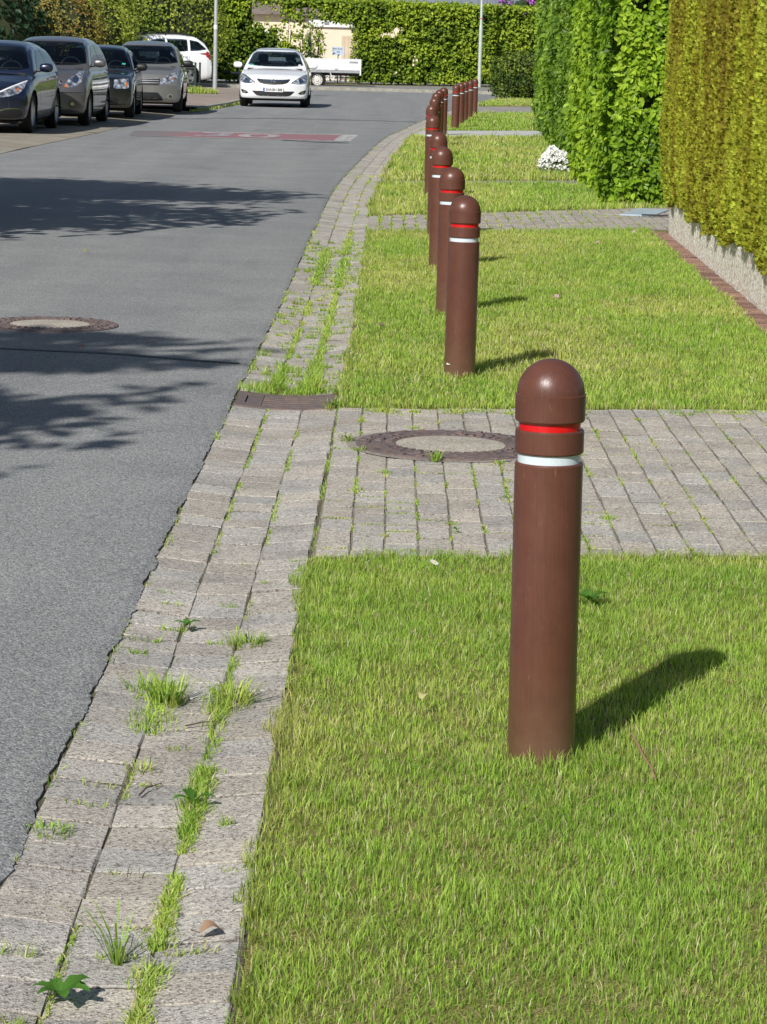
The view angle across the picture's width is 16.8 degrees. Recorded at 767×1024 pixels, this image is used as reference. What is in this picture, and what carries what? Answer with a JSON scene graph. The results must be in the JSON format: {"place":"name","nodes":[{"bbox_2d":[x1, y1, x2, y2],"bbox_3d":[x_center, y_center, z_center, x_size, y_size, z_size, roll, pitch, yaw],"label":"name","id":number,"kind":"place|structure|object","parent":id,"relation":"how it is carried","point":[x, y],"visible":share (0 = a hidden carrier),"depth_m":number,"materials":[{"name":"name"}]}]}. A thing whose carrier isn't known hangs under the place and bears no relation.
{"place":"outdoors","nodes":[
{"label":"outdoors","id":0,"kind":"place"},
{"bbox_2d":[0,108,189,153],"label":"parking bay","id":1,"kind":"object","parent":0,"point":[13,137],"visible":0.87,"depth_m":46.07,"materials":[{"name":"concrete"}]},
{"bbox_2d":[0,40,62,132],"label":"parked car","id":2,"kind":"object","parent":1,"relation":"on","point":[29,87],"visible":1,"depth_m":43.62,"materials":[{"name":"blue paint"}]},
{"bbox_2d":[24,36,113,124],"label":"parked car","id":3,"kind":"object","parent":1,"relation":"on","point":[81,66],"visible":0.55,"depth_m":48.04,"materials":[{"name":"grey paint"}]},
{"bbox_2d":[98,45,146,117],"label":"parked car","id":4,"kind":"object","parent":1,"relation":"on","point":[125,68],"visible":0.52,"depth_m":53.39,"materials":[{"name":"black paint"}]},
{"bbox_2d":[113,41,192,111],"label":"parked car","id":5,"kind":"object","parent":1,"relation":"on","point":[164,77],"visible":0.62,"depth_m":58.16,"materials":[{"name":"grey paint"}]},
{"bbox_2d":[143,87,238,106],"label":"pavement","id":6,"kind":"structure","parent":0,"point":[223,95],"depth_m":71.53,"materials":[{"name":"brick"}]},
{"bbox_2d":[0,0,51,40],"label":"dark laurel","id":7,"kind":"object","parent":6,"relation":"on","point":[16,17],"visible":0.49,"depth_m":74.94,"materials":[{"name":"green plant"}]},
{"bbox_2d":[22,0,110,44],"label":"reddish shrub","id":8,"kind":"object","parent":6,"relation":"on","point":[72,18],"visible":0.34,"depth_m":76.94,"materials":[{"name":"green plant"}]},
{"bbox_2d":[22,0,152,42],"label":"overgrown bush","id":9,"kind":"object","parent":6,"relation":"on","point":[129,11],"visible":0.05,"depth_m":84.39,"materials":[{"name":"green plant"}]},
{"bbox_2d":[88,0,145,45],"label":"wispy shrub","id":10,"kind":"object","parent":6,"relation":"on","point":[115,36],"visible":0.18,"depth_m":80.19,"materials":[{"name":"green plant"}]},
{"bbox_2d":[125,32,211,86],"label":"parked car","id":11,"kind":"object","parent":6,"relation":"on","point":[193,49],"visible":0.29,"depth_m":87.58,"materials":[{"name":"white paint"}]},
{"bbox_2d":[185,62,200,89],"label":"fence","id":12,"kind":"object","parent":6,"relation":"on","point":[194,71],"visible":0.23,"depth_m":77.57,"materials":[{"name":"metal"}]},
{"bbox_2d":[213,0,217,89],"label":"street lamp","id":13,"kind":"object","parent":6,"relation":"on","point":[215,49],"visible":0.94,"depth_m":77.93,"materials":[{"name":"metal"}]},
{"bbox_2d":[0,137,397,1023],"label":"gutter bedding","id":14,"kind":"object","parent":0,"point":[270,791],"visible":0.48,"depth_m":5.96,"materials":[{"name":"soil"}]},
{"bbox_2d":[187,85,218,93],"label":"tall grass","id":15,"kind":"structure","parent":0,"point":[193,90],"depth_m":77.00,"materials":[{"name":"plant"}]},
{"bbox_2d":[0,101,482,1023],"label":"gutter","id":16,"kind":"object","parent":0,"point":[50,871],"visible":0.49,"depth_m":6.16,"materials":[{"name":"stone"}]},
{"bbox_2d":[24,815,75,839],"bbox_3d":[-0.695,0.662,5.412,0.123,0.022,0.125,1,10,0],"label":"grass tuft","id":17,"kind":"object","parent":16,"relation":"on","point":[51,824],"visible":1,"depth_m":5.42,"materials":[{"name":"green plant"}]},
{"bbox_2d":[32,974,90,997],"bbox_3d":[-0.558,0.827,4.481,0.104,0.026,0.100,1,10,0],"label":"weed","id":18,"kind":"object","parent":16,"relation":"on","point":[58,986],"visible":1,"depth_m":4.50,"materials":[{"name":"green plant"}]},
{"bbox_2d":[46,895,180,965],"bbox_3d":[-0.477,0.764,4.694,0.228,0.112,0.177,-6,13,-37],"label":"grass tuft","id":19,"kind":"object","parent":16,"relation":"on","point":[117,958],"visible":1,"depth_m":4.68,"materials":[{"name":"plant"}]},
{"bbox_2d":[120,757,158,774],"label":"grass tuft","id":20,"kind":"object","parent":16,"relation":"on","point":[144,769],"visible":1,"depth_m":5.93,"materials":[{"name":"plant"}]},
{"bbox_2d":[112,667,175,694],"bbox_3d":[-0.631,0.437,6.643,0.166,0.050,0.161,6,11,24],"label":"grass tuft","id":21,"kind":"object","parent":16,"relation":"on","point":[142,680],"visible":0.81,"depth_m":6.66,"materials":[{"name":"plant"}]},
{"bbox_2d":[138,783,161,795],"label":"twig","id":22,"kind":"object","parent":16,"relation":"on","point":[142,791],"visible":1,"depth_m":5.75,"materials":[{"name":"wood"}]},
{"bbox_2d":[130,664,201,708],"bbox_3d":[-0.548,0.447,6.514,0.212,0.087,0.241,1,10,0],"label":"grass tuft","id":23,"kind":"object","parent":16,"relation":"on","point":[171,694],"visible":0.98,"depth_m":6.52,"materials":[{"name":"plant"}]},
{"bbox_2d":[174,619,199,631],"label":"weed","id":24,"kind":"object","parent":16,"relation":"on","point":[186,622],"visible":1,"depth_m":7.36,"materials":[{"name":"green plant"}]},
{"bbox_2d":[172,786,214,810],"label":"weed","id":25,"kind":"object","parent":16,"relation":"on","point":[189,792],"visible":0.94,"depth_m":5.65,"materials":[{"name":"plant"}]},
{"bbox_2d":[185,721,220,725],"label":"twig","id":26,"kind":"object","parent":16,"relation":"on","point":[201,722],"visible":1,"depth_m":6.32,"materials":[{"name":"wood"}]},
{"bbox_2d":[190,920,222,932],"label":"dry leaf","id":27,"kind":"object","parent":16,"relation":"on","point":[206,924],"visible":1,"depth_m":4.81,"materials":[{"name":"brown plant"}]},
{"bbox_2d":[0,119,424,1023],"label":"joint grass","id":28,"kind":"structure","parent":16,"relation":"on","point":[188,829],"depth_m":6.48,"materials":[{"name":"plant"}]},
{"bbox_2d":[198,674,274,708],"bbox_3d":[-0.370,0.455,6.526,0.219,0.071,0.187,1,10,0],"label":"grass tuft","id":29,"kind":"object","parent":16,"relation":"on","point":[243,695],"visible":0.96,"depth_m":6.54,"materials":[{"name":"plant"}]},
{"bbox_2d":[218,625,275,649],"bbox_3d":[-0.383,0.351,7.175,0.176,0.046,0.162,1,10,0],"label":"grass tuft","id":30,"kind":"object","parent":16,"relation":"on","point":[240,640],"visible":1,"depth_m":7.20,"materials":[{"name":"plant"}]},
{"bbox_2d":[258,371,288,391],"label":"grass tuft","id":31,"kind":"object","parent":16,"relation":"on","point":[275,381],"visible":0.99,"depth_m":12.39,"materials":[{"name":"plant"}]},
{"bbox_2d":[234,390,338,410],"bbox_3d":[-0.443,-0.507,12.078,0.485,0.048,0.470,1,10,0],"label":"gully grate","id":32,"kind":"object","parent":16,"relation":"in","point":[273,401],"visible":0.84,"depth_m":12.06,"materials":[{"name":"metal"}]},
{"bbox_2d":[293,372,333,390],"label":"grass tuft","id":33,"kind":"object","parent":16,"relation":"on","point":[311,382],"visible":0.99,"depth_m":12.39,"materials":[{"name":"plant"}]},
{"bbox_2d":[316,397,348,410],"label":"grass tuft","id":34,"kind":"object","parent":16,"relation":"on","point":[330,406],"visible":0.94,"depth_m":11.80,"materials":[{"name":"plant"}]},
{"bbox_2d":[0,87,508,883],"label":"road","id":35,"kind":"structure","parent":0,"point":[194,245],"depth_m":14.11,"materials":[{"name":"asphalt"}]},
{"bbox_2d":[0,316,118,332],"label":"manhole cover","id":36,"kind":"object","parent":35,"relation":"in","point":[52,324],"visible":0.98,"depth_m":14.80,"materials":[{"name":"concrete"}]},
{"bbox_2d":[0,347,238,362],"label":"asphalt seam","id":37,"kind":"object","parent":35,"relation":"on","point":[117,353],"visible":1,"depth_m":13.55,"materials":[{"name":"asphalt"}]},
{"bbox_2d":[190,101,239,112],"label":"kerb grass","id":38,"kind":"structure","parent":35,"relation":"on","point":[214,107],"depth_m":63.45,"materials":[{"name":"plant"}]},
{"bbox_2d":[191,87,239,110],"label":"kerb","id":39,"kind":"structure","parent":35,"relation":"on","point":[209,106],"depth_m":64.27,"materials":[{"name":"concrete"}]},
{"bbox_2d":[130,130,357,140],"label":"road marking","id":40,"kind":"object","parent":35,"relation":"on","point":[317,137],"visible":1,"depth_m":45.87,"materials":[{"name":"red paint"}]},
{"bbox_2d":[234,48,317,107],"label":"parked car","id":41,"kind":"object","parent":35,"relation":"on","point":[275,74],"visible":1,"depth_m":67.08,"materials":[{"name":"white paint"}]},
{"bbox_2d":[162,118,403,121],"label":"asphalt seam","id":42,"kind":"object","parent":35,"relation":"on","point":[277,118],"visible":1,"depth_m":57.06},
{"bbox_2d":[286,140,341,142],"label":"asphalt seam","id":43,"kind":"object","parent":35,"relation":"on","point":[311,141],"visible":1,"depth_m":43.83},
{"bbox_2d":[196,84,491,94],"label":"kerb","id":44,"kind":"structure","parent":35,"relation":"on","point":[351,89],"depth_m":94.76,"materials":[{"name":"concrete"}]},
{"bbox_2d":[142,106,366,1021],"bbox_3d":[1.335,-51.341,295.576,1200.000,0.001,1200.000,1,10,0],"label":"ground","id":45,"kind":"structure","parent":0,"point":[164,107],"depth_m":66.24,"materials":[{"name":"soil"}]},
{"bbox_2d":[121,0,169,40],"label":"backing hedge","id":46,"kind":"object","parent":45,"relation":"on","point":[158,13],"visible":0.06,"depth_m":90.48,"materials":[{"name":"plant"}]},
{"bbox_2d":[485,49,535,98],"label":"clipped bush","id":47,"kind":"object","parent":45,"relation":"on","point":[511,76],"visible":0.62,"depth_m":86.34,"materials":[{"name":"green plant"}]},
{"bbox_2d":[307,16,357,80],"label":"garage","id":48,"kind":"structure","parent":0,"point":[337,35],"depth_m":113.61,"materials":[{"name":"beige"}]},
{"bbox_2d":[341,35,357,79],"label":"door","id":49,"kind":"structure","parent":48,"relation":"in","point":[346,40],"depth_m":113.65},
{"bbox_2d":[196,79,491,90],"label":"pavement","id":50,"kind":"structure","parent":0,"point":[448,87],"depth_m":100.71,"materials":[{"name":"concrete"}]},
{"bbox_2d":[170,0,237,67],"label":"garden bush","id":51,"kind":"object","parent":50,"relation":"on","point":[194,18],"visible":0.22,"depth_m":95.26,"materials":[{"name":"green plant"}]},
{"bbox_2d":[222,58,360,85],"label":"trailer","id":52,"kind":"object","parent":50,"relation":"on","point":[341,67],"visible":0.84,"depth_m":98.15,"materials":[{"name":"metal"}]},
{"bbox_2d":[252,0,334,57],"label":"garden house","id":53,"kind":"structure","parent":50,"relation":"on","point":[260,15],"depth_m":119.90,"materials":[{"name":"paint"}]},
{"bbox_2d":[301,22,327,57],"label":"flowering shrub","id":54,"kind":"object","parent":50,"relation":"on","point":[324,44],"visible":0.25,"depth_m":105.25,"materials":[{"name":"green plant"}]},
{"bbox_2d":[332,47,343,82],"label":"notice sign","id":55,"kind":"object","parent":50,"relation":"on","point":[337,51],"visible":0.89,"depth_m":106.32,"materials":[{"name":"grey"}]},
{"bbox_2d":[196,81,487,86],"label":"hedge bed","id":56,"kind":"object","parent":50,"relation":"on","point":[354,84],"visible":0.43,"depth_m":103.86,"materials":[{"name":"soil"}]},
{"bbox_2d":[206,0,536,86],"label":"hornbeam hedge","id":57,"kind":"object","parent":56,"relation":"on","point":[441,42],"visible":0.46,"depth_m":104.03,"materials":[{"name":"green plant"}]},
{"bbox_2d":[478,0,482,86],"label":"street lamp","id":58,"kind":"object","parent":56,"relation":"on","point":[480,47],"visible":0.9,"depth_m":104.44,"materials":[{"name":"metal"}]},
{"bbox_2d":[325,75,359,82],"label":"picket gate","id":59,"kind":"structure","parent":50,"relation":"on","point":[345,78],"depth_m":106.74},
{"bbox_2d":[381,0,518,76],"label":"grey roofed house","id":60,"kind":"structure","parent":50,"relation":"on","point":[397,30],"depth_m":125.50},
{"bbox_2d":[498,0,535,14],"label":"rhododendron","id":61,"kind":"object","parent":50,"relation":"on","point":[523,2],"visible":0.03,"depth_m":112.88,"materials":[{"name":"purple plant"}]},
{"bbox_2d":[419,131,541,136],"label":"concrete path","id":62,"kind":"structure","parent":0,"point":[481,133],"depth_m":50.31,"materials":[{"name":"concrete"}]},
{"bbox_2d":[440,87,447,134],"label":"bollard","id":63,"kind":"object","parent":62,"relation":"on","point":[444,90],"visible":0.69,"depth_m":48.37,"materials":[{"name":"brown plastic"}]},
{"bbox_2d":[392,181,579,184],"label":"narrow path","id":64,"kind":"structure","parent":0,"point":[503,181],"depth_m":32.32,"materials":[{"name":"concrete"}]},
{"bbox_2d":[223,538,766,1023],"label":"front verge","id":65,"kind":"structure","parent":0,"point":[247,972],"depth_m":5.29,"materials":[{"name":"plant"}]},
{"bbox_2d":[417,692,427,699],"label":"dry leaf","id":66,"kind":"object","parent":65,"relation":"on","point":[421,695],"visible":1,"depth_m":6.37,"materials":[{"name":"yellow plant"}]},
{"bbox_2d":[430,559,438,576],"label":"daisy","id":67,"kind":"object","parent":65,"relation":"on","point":[433,562],"visible":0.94,"depth_m":7.99,"materials":[{"name":"white plant"}]},
{"bbox_2d":[507,358,585,766],"bbox_3d":[0.374,0.171,5.984,0.161,1.056,0.161,1,10,0],"label":"bollard","id":68,"kind":"object","parent":65,"relation":"on","point":[550,403],"visible":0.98,"depth_m":5.91,"materials":[{"name":"brown plastic"}]},
{"bbox_2d":[579,589,608,600],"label":"weed","id":69,"kind":"object","parent":65,"relation":"on","point":[588,595],"visible":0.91,"depth_m":7.73,"materials":[{"name":"green plant"}]},
{"bbox_2d":[630,732,655,778],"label":"twig","id":70,"kind":"object","parent":65,"relation":"on","point":[640,749],"visible":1,"depth_m":5.96,"materials":[{"name":"brown"}]},
{"bbox_2d":[478,106,530,106],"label":"corner verge","id":71,"kind":"structure","parent":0,"point":[504,106],"depth_m":75.33,"materials":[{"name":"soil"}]},
{"bbox_2d":[478,96,532,105],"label":"grass","id":72,"kind":"structure","parent":71,"relation":"on","point":[514,101],"depth_m":78.55,"materials":[{"name":"plant"}]},
{"bbox_2d":[477,107,533,112],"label":"pavement","id":73,"kind":"structure","parent":0,"point":[509,109],"depth_m":70.64,"materials":[{"name":"concrete"}]},
{"bbox_2d":[472,78,477,114],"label":"bollard","id":74,"kind":"object","parent":73,"relation":"on","point":[475,97],"visible":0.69,"depth_m":64.11,"materials":[{"name":"brown plastic"}]},
{"bbox_2d":[367,207,669,230],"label":"side driveway","id":75,"kind":"structure","parent":0,"point":[575,218],"depth_m":25.00,"materials":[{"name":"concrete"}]},
{"bbox_2d":[364,209,660,230],"bbox_3d":[1.386,-2.838,25.099,4.451,0.032,2.768,-3,11,-25],"label":"moss","id":76,"kind":"object","parent":75,"relation":"on","point":[379,221],"visible":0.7,"depth_m":24.94,"materials":[{"name":"green plant"}]},
{"bbox_2d":[620,208,668,216],"bbox_3d":[2.675,-3.066,26.517,0.485,0.034,1.230,3,10,6],"label":"drain cover","id":77,"kind":"object","parent":75,"relation":"on","point":[644,212],"visible":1,"depth_m":26.43,"materials":[{"name":"grey"}]},
{"bbox_2d":[313,408,766,558],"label":"driveway","id":78,"kind":"structure","parent":0,"point":[726,519],"depth_m":9.72,"materials":[{"name":"stone"}]},
{"bbox_2d":[338,432,355,441],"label":"grass tuft","id":79,"kind":"object","parent":78,"relation":"on","point":[346,437],"visible":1,"depth_m":10.77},
{"bbox_2d":[347,431,517,461],"bbox_3d":[0.277,-0.274,10.709,0.860,0.001,0.860,1,10,0],"label":"mortar ring","id":80,"kind":"object","parent":78,"relation":"on","point":[350,443],"visible":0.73,"depth_m":10.40,"materials":[{"name":"concrete"}]},
{"bbox_2d":[352,444,365,452],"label":"grass tuft","id":81,"kind":"object","parent":80,"relation":"on","point":[357,450],"visible":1,"depth_m":10.51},
{"bbox_2d":[422,449,443,462],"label":"grass tuft","id":82,"kind":"object","parent":80,"relation":"on","point":[437,456],"visible":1,"depth_m":10.30,"materials":[{"name":"plant"}]},
{"bbox_2d":[356,429,517,460],"bbox_3d":[0.277,-0.267,10.710,0.784,0.040,0.784,-1,10,-11],"label":"manhole cover","id":83,"kind":"object","parent":78,"relation":"in","point":[458,445],"visible":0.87,"depth_m":10.66,"materials":[{"name":"metal"}]},
{"bbox_2d":[321,405,766,567],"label":"moss","id":84,"kind":"object","parent":78,"relation":"on","point":[386,411],"visible":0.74,"depth_m":9.97,"materials":[{"name":"green plant"}]},
{"bbox_2d":[331,222,766,410],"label":"verge","id":85,"kind":"structure","parent":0,"point":[535,315],"depth_m":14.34,"materials":[{"name":"plant"}]},
{"bbox_2d":[427,132,447,235],"bbox_3d":[0.469,-2.810,22.659,0.161,1.021,0.161,6,11,21],"label":"bollard","id":86,"kind":"object","parent":85,"relation":"on","point":[438,139],"visible":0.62,"depth_m":22.56,"materials":[{"name":"brown plastic"}]},
{"bbox_2d":[429,146,452,268],"bbox_3d":[0.426,-2.218,19.361,0.161,1.021,0.161,9,12,35],"label":"bollard","id":87,"kind":"object","parent":85,"relation":"on","point":[442,159],"visible":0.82,"depth_m":19.27,"materials":[{"name":"brown plastic"}]},
{"bbox_2d":[436,167,464,313],"bbox_3d":[0.413,-1.623,16.045,0.161,1.021,0.161,-4,11,-28],"label":"bollard","id":88,"kind":"object","parent":85,"relation":"on","point":[452,183],"visible":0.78,"depth_m":15.96,"materials":[{"name":"brown plastic"}]},
{"bbox_2d":[444,195,480,377],"bbox_3d":[0.395,-1.078,13.011,0.161,1.021,0.161,5,11,17],"label":"bollard","id":89,"kind":"object","parent":85,"relation":"on","point":[462,282],"visible":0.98,"depth_m":12.94,"materials":[{"name":"brown plastic"}]},
{"bbox_2d":[652,232,766,332],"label":"brick edging","id":90,"kind":"object","parent":85,"relation":"on","point":[759,316],"visible":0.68,"depth_m":18.71,"materials":[{"name":"brick"}]},
{"bbox_2d":[668,205,766,314],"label":"wall","id":91,"kind":"structure","parent":85,"relation":"on","point":[733,265],"depth_m":18.90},
{"label":"third verge","id":92,"kind":"structure","parent":0,"visible":0},
{"bbox_2d":[424,115,440,194],"bbox_3d":[0.532,-3.817,28.270,0.161,1.021,0.161,0,10,-7],"label":"bollard","id":93,"kind":"object","parent":92,"relation":"on","point":[433,122],"visible":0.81,"depth_m":28.17,"materials":[{"name":"brown plastic"}]},
{"bbox_2d":[365,175,666,215],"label":"grass","id":94,"kind":"structure","parent":92,"relation":"on","point":[518,195],"depth_m":28.05,"materials":[{"name":"plant"}]},
{"bbox_2d":[563,0,669,205],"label":"beech hedge","id":95,"kind":"object","parent":92,"relation":"on","point":[617,55],"visible":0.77,"depth_m":27.74,"materials":[{"name":"green plant"}]},
{"label":"fourth verge","id":96,"kind":"structure","parent":0,"visible":0},
{"bbox_2d":[424,104,437,169],"bbox_3d":[0.618,-4.769,33.583,0.161,1.021,0.161,-1,10,-12],"label":"bollard","id":97,"kind":"object","parent":96,"relation":"on","point":[431,109],"visible":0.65,"depth_m":33.45,"materials":[{"name":"brown plastic"}]},
{"bbox_2d":[429,97,439,118],"bbox_3d":[0.756,-5.667,38.602,0.161,1.021,0.161,-2,11,-19],"label":"bollard","id":98,"kind":"object","parent":96,"relation":"on","point":[435,101],"visible":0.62,"depth_m":38.47,"materials":[{"name":"brown plastic"}]},
{"bbox_2d":[432,92,440,130],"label":"bollard","id":99,"kind":"object","parent":96,"relation":"on","point":[437,94],"visible":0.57,"depth_m":42.62,"materials":[{"name":"brown plastic"}]},
{"bbox_2d":[436,90,443,132],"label":"bollard","id":100,"kind":"object","parent":96,"relation":"on","point":[441,92],"visible":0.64,"depth_m":45.60,"materials":[{"name":"brown plastic"}]},
{"bbox_2d":[377,131,576,181],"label":"grass","id":101,"kind":"structure","parent":96,"relation":"on","point":[490,157],"depth_m":37.40,"materials":[{"name":"plant"}]},
{"bbox_2d":[531,0,573,163],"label":"leafy hedge","id":102,"kind":"object","parent":96,"relation":"on","point":[553,38],"visible":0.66,"depth_m":42.63,"materials":[{"name":"green plant"}]},
{"bbox_2d":[537,145,569,172],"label":"cushion plant","id":103,"kind":"object","parent":96,"relation":"on","point":[553,156],"visible":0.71,"depth_m":34.74,"materials":[{"name":"white plant"}]},
{"label":"garden soil","id":104,"kind":"structure","parent":0,"visible":0},
{"bbox_2d":[657,0,766,275],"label":"thuja hedge","id":105,"kind":"object","parent":104,"relation":"on","point":[712,127],"visible":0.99,"depth_m":18.62,"materials":[{"name":"yellow plant"}]},
{"label":"fifth verge","id":106,"kind":"structure","parent":0,"visible":0},
{"bbox_2d":[451,84,459,127],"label":"bollard","id":107,"kind":"object","parent":106,"relation":"on","point":[455,105],"visible":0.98,"depth_m":52.60,"materials":[{"name":"brown plastic"}]},
{"bbox_2d":[458,83,464,123],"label":"bollard","id":108,"kind":"object","parent":106,"relation":"on","point":[462,102],"visible":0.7,"depth_m":55.26,"materials":[{"name":"brown plastic"}]},
{"bbox_2d":[463,81,468,121],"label":"bollard","id":109,"kind":"object","parent":106,"relation":"on","point":[466,84],"visible":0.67,"depth_m":57.72,"materials":[{"name":"brown plastic"}]},
{"bbox_2d":[468,80,473,117],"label":"bollard","id":110,"kind":"object","parent":106,"relation":"on","point":[470,100],"visible":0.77,"depth_m":59.98,"materials":[{"name":"brown plastic"}]},
{"bbox_2d":[420,110,535,130],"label":"grass","id":111,"kind":"structure","parent":106,"relation":"on","point":[498,121],"depth_m":56.72,"materials":[{"name":"plant"}]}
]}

